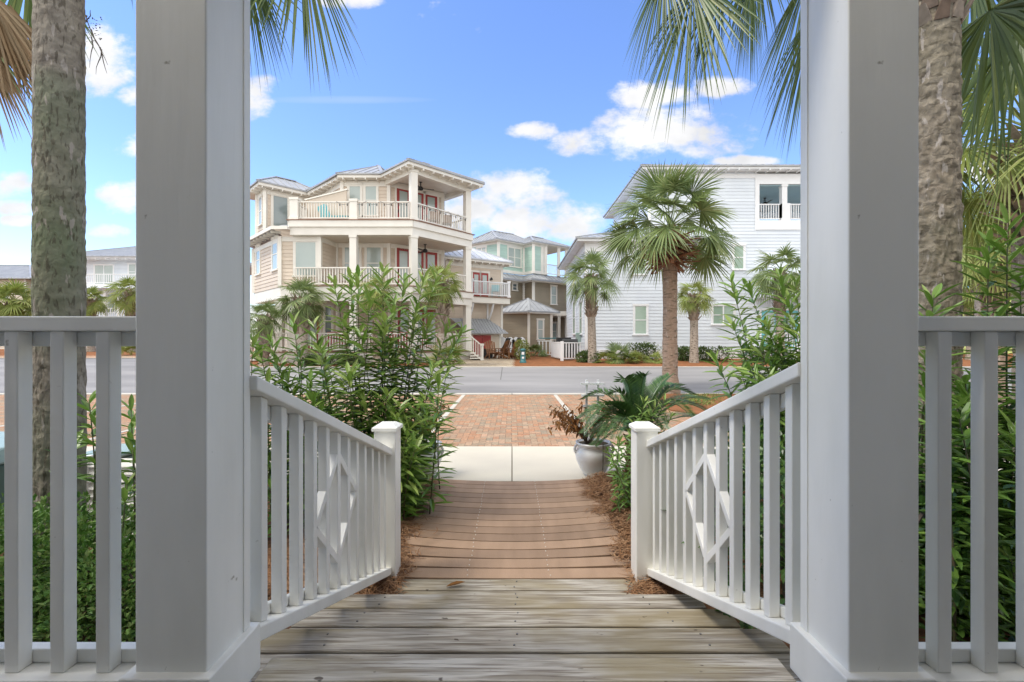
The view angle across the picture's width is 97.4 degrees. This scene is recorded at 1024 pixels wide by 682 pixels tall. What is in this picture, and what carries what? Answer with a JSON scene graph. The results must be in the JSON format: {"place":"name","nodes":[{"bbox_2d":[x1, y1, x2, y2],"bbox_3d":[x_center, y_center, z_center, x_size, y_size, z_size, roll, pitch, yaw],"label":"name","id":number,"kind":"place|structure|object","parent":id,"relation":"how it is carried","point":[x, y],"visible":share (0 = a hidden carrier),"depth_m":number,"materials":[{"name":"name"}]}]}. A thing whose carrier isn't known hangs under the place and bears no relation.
{"place":"outdoors","nodes":[
{"label":"outdoors","id":0,"kind":"place"},
{"bbox_2d":[0,431,3,534],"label":"utility box","id":1,"kind":"object","parent":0,"point":[2,464],"depth_m":3.55,"materials":[{"name":"green paint"}]},
{"bbox_2d":[0,359,135,366],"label":"sidewalk","id":2,"kind":"structure","parent":0,"point":[124,362],"depth_m":22.79,"materials":[{"name":"concrete"}]},
{"bbox_2d":[86,444,133,457],"bbox_3d":[-3.270,1.240,3.700,0.340,0.700,0.440,0,0,0],"label":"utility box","id":3,"kind":"object","parent":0,"point":[124,447],"visible":0.02,"depth_m":3.66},
{"bbox_2d":[0,347,255,355],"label":"side mulch","id":4,"kind":"object","parent":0,"point":[87,353],"depth_m":31.05,"materials":[{"name":"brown wood"}]},
{"bbox_2d":[0,265,30,348],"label":"cream house","id":5,"kind":"structure","parent":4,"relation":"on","point":[19,273],"depth_m":46.39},
{"bbox_2d":[0,277,31,315],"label":"palm tree","id":6,"kind":"object","parent":4,"relation":"on","point":[13,306],"visible":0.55,"depth_m":32.49,"materials":[{"name":"green plant"}]},
{"bbox_2d":[86,285,111,351],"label":"palm tree","id":7,"kind":"object","parent":4,"relation":"on","point":[95,306],"visible":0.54,"depth_m":34.83,"materials":[{"name":"green plant"}]},
{"bbox_2d":[101,276,135,351],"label":"palm tree","id":8,"kind":"object","parent":4,"relation":"on","point":[127,303],"visible":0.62,"depth_m":34.30,"materials":[{"name":"green plant"}]},
{"bbox_2d":[86,246,251,346],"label":"white house","id":9,"kind":"structure","parent":0,"point":[105,267],"depth_m":43.97,"materials":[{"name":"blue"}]},
{"bbox_2d":[93,264,114,283],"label":"window","id":10,"kind":"structure","parent":9,"relation":"in","point":[97,268],"depth_m":43.97,"materials":[{"name":"white glass"}]},
{"bbox_2d":[0,342,512,480],"bbox_3d":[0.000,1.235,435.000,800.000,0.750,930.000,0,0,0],"label":"ground","id":11,"kind":"structure","parent":0,"point":[250,358],"depth_m":26.43,"materials":[{"name":"soil"}]},
{"bbox_2d":[250,158,484,362],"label":"beige house","id":12,"kind":"structure","parent":11,"relation":"on","point":[297,236],"depth_m":24.02,"materials":[{"name":"wood"}]},
{"bbox_2d":[254,243,260,275],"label":"window","id":13,"kind":"structure","parent":12,"relation":"in","point":[257,254],"depth_m":25.32,"materials":[{"name":"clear glass"}]},
{"bbox_2d":[257,194,262,226],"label":"window","id":14,"kind":"structure","parent":12,"relation":"in","point":[260,196],"depth_m":26.15,"materials":[{"name":"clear glass"}]},
{"bbox_2d":[270,235,278,271],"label":"window","id":15,"kind":"structure","parent":12,"relation":"in","point":[274,248],"depth_m":23.44,"materials":[{"name":"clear glass"}]},
{"bbox_2d":[270,192,290,229],"bbox_3d":[-13.430,-7.535,26.117,1.100,1.990,0.105,0,0,-45],"label":"window","id":16,"kind":"structure","parent":12,"relation":"in","point":[280,206],"depth_m":26.09,"materials":[{"name":"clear glass"}]},
{"bbox_2d":[292,239,317,276],"bbox_3d":[-10.483,-4.211,22.848,1.349,1.920,0.105,0,0,0],"label":"window","id":17,"kind":"structure","parent":12,"relation":"in","point":[304,250],"depth_m":22.86,"materials":[{"name":"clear glass"}]},
{"bbox_2d":[322,304,333,335],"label":"window","id":18,"kind":"structure","parent":12,"relation":"in","point":[329,325],"depth_m":24.56,"materials":[{"name":"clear glass"}]},
{"bbox_2d":[342,244,362,280],"bbox_3d":[-8.662,-4.241,24.348,1.120,1.979,0.105,0,0,0],"label":"window","id":19,"kind":"structure","parent":12,"relation":"in","point":[345,251],"depth_m":24.35,"materials":[{"name":"clear glass"}]},
{"bbox_2d":[346,183,362,216],"bbox_3d":[-8.506,-7.643,24.348,0.917,1.844,0.105,0,0,0],"label":"window","id":20,"kind":"structure","parent":12,"relation":"in","point":[354,191],"depth_m":24.35,"materials":[{"name":"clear glass"}]},
{"bbox_2d":[362,183,379,216],"bbox_3d":[-7.639,-7.643,24.348,0.917,1.844,0.105,0,0,0],"label":"window","id":21,"kind":"structure","parent":12,"relation":"in","point":[370,193],"depth_m":24.36,"materials":[{"name":"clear glass"}]},
{"bbox_2d":[364,244,383,280],"bbox_3d":[-7.483,-4.241,24.348,1.093,1.979,0.105,0,0,0],"label":"window","id":22,"kind":"structure","parent":12,"relation":"in","point":[372,256],"depth_m":24.36,"materials":[{"name":"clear glass"}]},
{"bbox_2d":[395,185,408,216],"bbox_3d":[-5.988,-7.305,24.858,1.040,2.450,0.100,0,0,-37],"label":"door","id":23,"kind":"structure","parent":12,"relation":"in","point":[400,194],"depth_m":24.80,"materials":[{"name":"red paint"}]},
{"bbox_2d":[395,245,408,284],"bbox_3d":[-5.988,-4.005,24.858,1.040,2.450,0.100,0,0,-37],"label":"door","id":24,"kind":"structure","parent":12,"relation":"in","point":[401,255],"depth_m":24.80,"materials":[{"name":"red paint"}]},
{"bbox_2d":[396,307,408,347],"bbox_3d":[-5.987,-0.705,25.066,1.040,2.450,0.100,0,0,-37],"label":"door","id":25,"kind":"structure","parent":12,"relation":"in","point":[397,321],"depth_m":24.97,"materials":[{"name":"red paint"}]},
{"bbox_2d":[418,250,424,286],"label":"door","id":26,"kind":"structure","parent":12,"relation":"in","point":[421,257],"depth_m":25.48,"materials":[{"name":"red paint"}]},
{"bbox_2d":[424,308,436,348],"bbox_3d":[-4.649,-0.705,26.098,1.020,2.450,0.075,0,0,-37],"label":"door","id":27,"kind":"structure","parent":12,"relation":"in","point":[428,309],"depth_m":26.07,"materials":[{"name":"red paint"}]},
{"bbox_2d":[423,191,438,222],"bbox_3d":[-4.644,-7.305,25.883,1.020,2.450,0.100,0,0,-37],"label":"door","id":28,"kind":"structure","parent":12,"relation":"in","point":[433,201],"depth_m":25.86,"materials":[{"name":"red paint"}]},
{"bbox_2d":[424,249,438,286],"bbox_3d":[-4.652,-4.005,25.893,1.020,2.450,0.075,0,0,-37],"label":"door","id":29,"kind":"structure","parent":12,"relation":"in","point":[432,256],"depth_m":25.90,"materials":[{"name":"red paint"}]},
{"bbox_2d":[0,393,736,394],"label":"kerb strip","id":30,"kind":"object","parent":11,"relation":"on","point":[470,393],"visible":0.1,"depth_m":13.47,"materials":[{"name":"concrete"}]},
{"bbox_2d":[472,230,569,351],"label":"mint house","id":31,"kind":"structure","parent":11,"relation":"on","point":[534,310],"depth_m":37.45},
{"bbox_2d":[507,245,521,268],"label":"window","id":32,"kind":"structure","parent":31,"relation":"in","point":[514,254],"depth_m":37.72,"materials":[{"name":"clear glass"}]},
{"bbox_2d":[536,318,544,339],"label":"window","id":33,"kind":"structure","parent":31,"relation":"in","point":[540,321],"depth_m":34.52,"materials":[{"name":"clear glass"}]},
{"bbox_2d":[550,284,557,304],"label":"window","id":34,"kind":"structure","parent":31,"relation":"in","point":[553,288],"depth_m":38.68,"materials":[{"name":"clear glass"}]},
{"bbox_2d":[250,366,970,366],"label":"kerb","id":35,"kind":"structure","parent":11,"relation":"on","point":[556,366],"depth_m":20.56,"materials":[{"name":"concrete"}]},
{"bbox_2d":[557,164,970,358],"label":"white house","id":36,"kind":"structure","parent":11,"relation":"on","point":[635,315],"depth_m":25.98,"materials":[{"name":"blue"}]},
{"bbox_2d":[632,304,648,334],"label":"window","id":37,"kind":"structure","parent":36,"relation":"in","point":[640,311],"depth_m":25.97,"materials":[{"name":"green glass"}]},
{"bbox_2d":[710,304,735,324],"bbox_3d":[12.191,-1.527,25.948,1.493,1.259,0.105,0,0,0],"label":"window","id":38,"kind":"structure","parent":36,"relation":"in","point":[720,309],"depth_m":25.97,"materials":[{"name":"green glass"}]},
{"bbox_2d":[731,243,746,269],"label":"window","id":39,"kind":"structure","parent":36,"relation":"in","point":[743,262],"depth_m":25.95,"materials":[{"name":"green glass"}]},
{"bbox_2d":[759,308,775,346],"bbox_3d":[14.862,-0.720,25.963,1.190,2.320,0.075,0,0,0],"label":"window","id":40,"kind":"structure","parent":36,"relation":"in","point":[760,309],"depth_m":25.95,"materials":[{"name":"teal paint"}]},
{"bbox_2d":[449,355,515,365],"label":"drive paving","id":41,"kind":"structure","parent":0,"point":[478,362],"depth_m":23.01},
{"bbox_2d":[451,318,507,356],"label":"storage shed","id":42,"kind":"structure","parent":41,"relation":"on","point":[484,330],"depth_m":27.92,"materials":[{"name":"beige"}]},
{"bbox_2d":[484,340,498,358],"bbox_3d":[-1.171,0.488,25.746,0.780,1.100,0.957,0,0,-23],"label":"adirondack chair","id":43,"kind":"object","parent":41,"relation":"on","point":[490,345],"visible":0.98,"depth_m":25.87,"materials":[{"name":"brown wood"}]},
{"bbox_2d":[0,395,1005,445],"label":"brick parking","id":44,"kind":"structure","parent":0,"point":[514,405],"depth_m":9.09,"materials":[{"name":"brick"}]},
{"bbox_2d":[0,395,584,439],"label":"parking lines","id":45,"kind":"object","parent":44,"relation":"on","point":[560,401],"visible":0.15,"depth_m":10.69,"materials":[{"name":"paint"}]},
{"bbox_2d":[657,394,734,413],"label":"mulch island","id":46,"kind":"structure","parent":44,"relation":"on","point":[696,410],"depth_m":10.85,"materials":[{"name":"brown wood"}]},
{"bbox_2d":[674,393,724,406],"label":"grass clump","id":47,"kind":"object","parent":46,"relation":"on","point":[705,400],"visible":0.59,"depth_m":11.57,"materials":[{"name":"green plant"}]},
{"bbox_2d":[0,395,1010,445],"bbox_3d":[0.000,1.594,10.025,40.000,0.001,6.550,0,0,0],"label":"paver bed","id":48,"kind":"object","parent":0,"point":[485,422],"visible":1,"depth_m":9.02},
{"bbox_2d":[961,225,1011,401],"bbox_3d":[12.958,-1.038,12.024,2.796,5.255,2.869,0,0,0],"label":"palm tree","id":49,"kind":"object","parent":48,"relation":"on","point":[1001,257],"visible":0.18,"depth_m":11.81,"materials":[{"name":"green plant"}]},
{"bbox_2d":[0,367,1011,392],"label":"road","id":50,"kind":"structure","parent":0,"point":[535,379],"depth_m":16.93,"materials":[{"name":"asphalt"}]},
{"bbox_2d":[963,185,1005,315],"bbox_3d":[17.827,-2.347,16.937,3.751,7.513,3.715,0,0,0],"label":"palm tree","id":51,"kind":"object","parent":50,"relation":"on","point":[977,305],"visible":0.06,"depth_m":16.92,"materials":[{"name":"green plant"}]},
{"bbox_2d":[0,0,1020,341],"label":"sky","id":52,"kind":"structure","parent":0,"point":[533,101],"materials":[{"name":"blue"}]},
{"bbox_2d":[86,446,1013,482],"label":"sidewalk","id":53,"kind":"structure","parent":0,"point":[518,463],"depth_m":5.80,"materials":[{"name":"concrete"}]},
{"bbox_2d":[418,440,443,475],"bbox_3d":[-1.030,1.390,5.250,0.435,0.400,0.435,0,0,-41],"label":"flower pot","id":54,"kind":"object","parent":53,"relation":"on","point":[441,453],"visible":0.12,"depth_m":5.15,"materials":[{"name":"ceramic"}]},
{"bbox_2d":[573,438,614,476],"bbox_3d":[0.965,1.390,5.320,0.435,0.400,0.435,0,0,-41],"label":"flower pot","id":55,"kind":"object","parent":53,"relation":"on","point":[590,459],"visible":0.71,"depth_m":5.16,"materials":[{"name":"ceramic"}]},
{"bbox_2d":[548,400,623,443],"bbox_3d":[0.898,0.967,5.328,1.010,0.539,0.715,0,0,0],"label":"dried plant","id":56,"kind":"object","parent":55,"relation":"on","point":[574,427],"visible":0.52,"depth_m":5.25,"materials":[{"name":"brown plant"}]},
{"bbox_2d":[580,380,604,440],"bbox_3d":[0.972,0.841,5.459,0.292,0.739,0.042,0,0,0],"label":"trellis","id":57,"kind":"object","parent":55,"relation":"in","point":[586,384],"visible":0.63,"depth_m":5.45,"materials":[{"name":"white paint"}]},
{"bbox_2d":[576,371,713,473],"bbox_3d":[1.566,0.959,5.264,1.419,1.263,2.346,0,0,38],"label":"sago palm","id":58,"kind":"object","parent":53,"relation":"on","point":[634,390],"visible":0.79,"depth_m":5.00,"materials":[{"name":"green plant"}]},
{"bbox_2d":[960,57,1023,451],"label":"palm tree","id":59,"kind":"object","parent":53,"relation":"on","point":[1010,195],"visible":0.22,"depth_m":6.16,"materials":[{"name":"green plant"}]},
{"bbox_2d":[250,352,1012,366],"bbox_3d":[22.500,1.006,32.310,75.000,0.343,23.380,0,0,0],"label":"mulch bed","id":60,"kind":"object","parent":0,"point":[538,360],"depth_m":22.45,"materials":[{"name":"brown wood"}]},
{"bbox_2d":[250,298,286,365],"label":"palm tree","id":61,"kind":"object","parent":60,"relation":"on","point":[266,322],"visible":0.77,"depth_m":21.07,"materials":[{"name":"green plant"}]},
{"bbox_2d":[272,274,328,365],"bbox_3d":[-9.983,-1.005,21.252,2.536,4.335,2.820,0,0,-32],"label":"palm tree","id":62,"kind":"object","parent":60,"relation":"on","point":[304,306],"visible":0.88,"depth_m":21.05,"materials":[{"name":"green plant"}]},
{"bbox_2d":[355,274,399,365],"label":"palm tree","id":63,"kind":"object","parent":60,"relation":"on","point":[380,285],"visible":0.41,"depth_m":21.07,"materials":[{"name":"green plant"}]},
{"bbox_2d":[418,258,464,365],"bbox_3d":[-3.320,-1.425,21.341,2.409,5.175,2.664,0,0,0],"label":"palm tree","id":64,"kind":"object","parent":60,"relation":"on","point":[443,308],"visible":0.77,"depth_m":21.07,"materials":[{"name":"green plant"}]},
{"bbox_2d":[424,343,465,364],"bbox_3d":[-3.233,0.734,21.465,2.282,1.464,2.756,0,0,0],"label":"palmetto","id":65,"kind":"object","parent":60,"relation":"on","point":[457,357],"visible":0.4,"depth_m":21.17,"materials":[{"name":"green plant"}]},
{"bbox_2d":[445,248,513,346],"bbox_3d":[-3.602,-2.833,30.243,5.576,7.545,6.265,0,0,-31],"label":"beige annex","id":66,"kind":"object","parent":60,"relation":"on","point":[486,275],"visible":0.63,"depth_m":28.66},
{"bbox_2d":[471,270,481,295],"bbox_3d":[-2.263,-3.630,28.580,0.734,1.700,0.100,0,0,-31],"label":"door","id":67,"kind":"structure","parent":66,"relation":"in","point":[475,274],"depth_m":28.59,"materials":[{"name":"red paint"}]},
{"bbox_2d":[480,271,489,296],"bbox_3d":[-1.756,-3.630,28.895,0.763,1.700,0.075,0,0,-31],"label":"door","id":68,"kind":"structure","parent":66,"relation":"in","point":[485,275],"depth_m":28.92,"materials":[{"name":"red paint"}]},
{"bbox_2d":[514,339,529,359],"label":"shrub","id":69,"kind":"object","parent":60,"relation":"on","point":[521,346],"visible":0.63,"depth_m":25.37,"materials":[{"name":"green plant"}]},
{"bbox_2d":[524,342,548,356],"bbox_3d":[1.365,0.663,28.114,2.187,1.246,1.831,0,0,0],"label":"palmetto","id":70,"kind":"object","parent":60,"relation":"on","point":[536,347],"visible":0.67,"depth_m":27.72,"materials":[{"name":"green plant"}]},
{"bbox_2d":[537,340,581,360],"bbox_3d":[2.719,0.516,26.454,1.274,1.100,4.570,0,0,-13],"label":"rail enclosure","id":71,"kind":"object","parent":60,"relation":"on","point":[557,349],"visible":0.93,"depth_m":24.54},
{"bbox_2d":[562,339,578,356],"bbox_3d":[3.274,0.401,25.400,0.900,1.030,0.560,0,0,0],"label":"grill","id":72,"kind":"object","parent":60,"relation":"on","point":[570,340],"visible":0.45,"depth_m":25.12,"materials":[{"name":"black metal"}]},
{"bbox_2d":[574,349,600,362],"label":"shrub","id":73,"kind":"object","parent":60,"relation":"on","point":[582,355],"visible":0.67,"depth_m":23.12,"materials":[{"name":"green plant"}]},
{"bbox_2d":[562,246,622,362],"bbox_3d":[4.035,-1.783,23.006,3.339,5.789,3.251,0,0,0],"label":"palm tree","id":74,"kind":"object","parent":60,"relation":"on","point":[589,282],"visible":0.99,"depth_m":22.75,"materials":[{"name":"green plant"}]},
{"bbox_2d":[594,351,620,363],"bbox_3d":[4.775,0.853,22.762,1.509,0.779,1.632,0,0,-39],"label":"palmetto","id":75,"kind":"object","parent":60,"relation":"on","point":[603,354],"visible":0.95,"depth_m":22.66,"materials":[{"name":"green plant"}]},
{"bbox_2d":[603,341,644,363],"bbox_3d":[5.653,0.662,23.240,2.532,1.451,2.787,0,0,0],"label":"palmetto","id":76,"kind":"object","parent":60,"relation":"on","point":[614,347],"visible":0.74,"depth_m":23.23,"materials":[{"name":"green plant"}]},
{"bbox_2d":[618,350,646,363],"bbox_3d":[5.971,0.911,22.564,1.635,0.985,1.683,0,0,0],"label":"palmetto","id":77,"kind":"object","parent":60,"relation":"on","point":[633,354],"visible":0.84,"depth_m":22.47,"materials":[{"name":"green plant"}]},
{"bbox_2d":[626,341,661,360],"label":"shrub","id":78,"kind":"object","parent":60,"relation":"on","point":[643,348],"visible":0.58,"depth_m":24.35,"materials":[{"name":"green plant"}]},
{"bbox_2d":[642,351,662,363],"bbox_3d":[7.266,0.829,22.857,1.453,0.848,1.510,0,0,32],"label":"palmetto","id":79,"kind":"object","parent":60,"relation":"on","point":[648,359],"visible":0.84,"depth_m":22.89,"materials":[{"name":"green plant"}]},
{"bbox_2d":[678,345,703,360],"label":"shrub","id":80,"kind":"object","parent":60,"relation":"on","point":[682,352],"visible":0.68,"depth_m":24.15,"materials":[{"name":"green plant"}]},
{"bbox_2d":[677,279,718,362],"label":"palm tree","id":81,"kind":"object","parent":60,"relation":"on","point":[693,305],"visible":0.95,"depth_m":22.80,"materials":[{"name":"green plant"}]},
{"bbox_2d":[698,345,734,360],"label":"shrub","id":82,"kind":"object","parent":60,"relation":"on","point":[704,350],"visible":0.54,"depth_m":24.02,"materials":[{"name":"green plant"}]},
{"bbox_2d":[744,240,800,355],"bbox_3d":[13.335,-1.947,22.610,3.229,6.147,3.292,0,0,0],"label":"palm tree","id":83,"kind":"object","parent":60,"relation":"on","point":[763,283],"visible":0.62,"depth_m":22.21,"materials":[{"name":"green plant"}]},
{"bbox_2d":[962,285,974,359],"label":"palm tree","id":84,"kind":"object","parent":60,"relation":"on","point":[970,301],"visible":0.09,"depth_m":24.87,"materials":[{"name":"green plant"}]},
{"label":"planting bed","id":85,"kind":"structure","parent":0,"visible":0},
{"bbox_2d":[0,486,135,641],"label":"hedge","id":86,"kind":"object","parent":85,"relation":"on","point":[41,592],"visible":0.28,"depth_m":2.05,"materials":[{"name":"green plant"}]},
{"bbox_2d":[45,390,135,641],"bbox_3d":[-2.155,0.926,2.401,0.913,1.331,0.386,0,0,31],"label":"oleander bush","id":87,"kind":"object","parent":85,"relation":"on","point":[130,442],"visible":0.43,"depth_m":2.35,"materials":[{"name":"green plant"}]},
{"bbox_2d":[86,455,135,539],"bbox_3d":[-2.810,1.220,3.325,0.700,0.740,0.070,0,0,0],"label":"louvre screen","id":88,"kind":"object","parent":85,"relation":"on","point":[90,470],"visible":0.19,"depth_m":3.32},
{"bbox_2d":[0,0,364,574],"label":"palm tree","id":89,"kind":"object","parent":85,"relation":"on","point":[44,50],"visible":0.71,"depth_m":2.79,"materials":[{"name":"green plant"}]},
{"bbox_2d":[0,481,431,641],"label":"pine straw mat","id":90,"kind":"object","parent":85,"relation":"on","point":[268,550],"visible":0.01,"depth_m":2.97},
{"bbox_2d":[267,474,438,599],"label":"pine needles","id":91,"kind":"object","parent":90,"relation":"on","point":[387,582],"visible":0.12,"depth_m":3.04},
{"bbox_2d":[250,312,346,537],"bbox_3d":[-1.879,0.664,3.826,0.997,1.900,1.294,0,0,-21],"label":"oleander bush","id":92,"kind":"object","parent":85,"relation":"on","point":[311,395],"visible":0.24,"depth_m":3.84,"materials":[{"name":"green plant"}]},
{"bbox_2d":[301,262,473,524],"bbox_3d":[-1.310,0.411,4.346,1.864,2.461,1.636,0,0,0],"label":"oleander bush","id":93,"kind":"object","parent":85,"relation":"on","point":[415,446],"visible":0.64,"depth_m":4.22,"materials":[{"name":"green plant"}]},
{"bbox_2d":[399,478,633,578],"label":"boardwalk","id":94,"kind":"structure","parent":85,"relation":"on","point":[518,529],"depth_m":3.63,"materials":[{"name":"wood"}]},
{"bbox_2d":[404,479,623,560],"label":"scattered needles","id":95,"kind":"object","parent":94,"relation":"on","point":[449,492],"visible":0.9,"depth_m":3.71,"materials":[{"name":"brown plant"}]},
{"bbox_2d":[250,579,800,681],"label":"porch stairs","id":96,"kind":"structure","parent":85,"relation":"on","point":[525,618],"depth_m":2.06,"materials":[{"name":"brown wood"}]},
{"bbox_2d":[250,376,402,640],"bbox_3d":[-0.831,0.848,2.234,0.166,1.483,1.706,0,0,0],"label":"stair railing","id":97,"kind":"object","parent":96,"relation":"on","point":[353,519],"visible":0.95,"depth_m":1.85,"materials":[{"name":"white paint"}]},
{"bbox_2d":[629,362,800,643],"bbox_3d":[0.888,0.828,2.234,0.177,1.524,1.706,0,0,0],"label":"stair railing","id":98,"kind":"object","parent":96,"relation":"on","point":[679,473],"visible":0.89,"depth_m":1.93,"materials":[{"name":"white paint"}]},
{"bbox_2d":[250,658,801,681],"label":"porch","id":99,"kind":"object","parent":85,"relation":"on","point":[524,670],"visible":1,"depth_m":1.39,"materials":[{"name":"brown wood"}]},
{"bbox_2d":[0,316,135,681],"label":"porch railing","id":100,"kind":"object","parent":99,"relation":"on","point":[64,655],"visible":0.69,"depth_m":1.23,"materials":[{"name":"white paint"}]},
{"bbox_2d":[118,0,259,681],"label":"porch column","id":101,"kind":"structure","parent":99,"relation":"on","point":[194,623],"depth_m":1.19,"materials":[{"name":"white paint"}]},
{"bbox_2d":[790,0,935,681],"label":"porch column","id":102,"kind":"structure","parent":99,"relation":"on","point":[859,342],"depth_m":1.19,"materials":[{"name":"white paint"}]},
{"bbox_2d":[918,316,1023,681],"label":"porch railing","id":103,"kind":"object","parent":99,"relation":"on","point":[984,655],"visible":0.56,"depth_m":1.23,"materials":[{"name":"white paint"}]},
{"bbox_2d":[602,417,638,518],"bbox_3d":[1.010,1.120,3.992,0.420,0.952,0.744,0,0,8],"label":"willowy shrub","id":104,"kind":"object","parent":85,"relation":"on","point":[623,487],"visible":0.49,"depth_m":3.94,"materials":[{"name":"green plant"}]},
{"bbox_2d":[626,393,680,456],"bbox_3d":[1.403,1.058,4.559,0.553,1.068,0.387,0,0,0],"label":"young oleander","id":105,"kind":"object","parent":85,"relation":"on","point":[650,419],"visible":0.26,"depth_m":4.52,"materials":[{"name":"green plant"}]},
{"bbox_2d":[597,159,745,393],"bbox_3d":[4.785,-1.907,13.576,4.421,6.995,4.201,0,0,0],"label":"palm tree","id":106,"kind":"object","parent":85,"relation":"on","point":[668,252],"visible":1,"depth_m":13.26,"materials":[{"name":"green plant"}]},
{"bbox_2d":[572,470,781,603],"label":"pine needles","id":107,"kind":"object","parent":85,"relation":"on","point":[650,588],"visible":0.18,"depth_m":3.62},
{"bbox_2d":[700,263,800,477],"bbox_3d":[2.443,0.439,4.158,1.250,2.306,1.341,0,0,27],"label":"oleander bush","id":108,"kind":"object","parent":85,"relation":"on","point":[775,361],"visible":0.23,"depth_m":4.12,"materials":[{"name":"green plant"}]},
{"bbox_2d":[587,474,1015,648],"bbox_3d":[1.925,1.538,3.270,2.550,0.144,3.540,0,0,0],"label":"pine straw mat","id":109,"kind":"object","parent":85,"relation":"on","point":[921,632],"visible":0.03,"depth_m":2.74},
{"bbox_2d":[626,418,1015,641],"bbox_3d":[1.816,1.077,2.985,1.855,1.052,2.142,0,0,0],"label":"glossy shrub","id":110,"kind":"object","parent":85,"relation":"on","point":[921,579],"visible":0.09,"depth_m":2.25,"materials":[{"name":"green plant"}]},
{"bbox_2d":[623,0,1023,563],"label":"palm tree","id":111,"kind":"object","parent":85,"relation":"on","point":[948,53],"visible":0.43,"depth_m":3.22,"materials":[{"name":"green plant"}]},
{"bbox_2d":[918,202,1023,641],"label":"oleander bush","id":112,"kind":"object","parent":85,"relation":"on","point":[961,436],"visible":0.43,"depth_m":2.33,"materials":[{"name":"green plant"}]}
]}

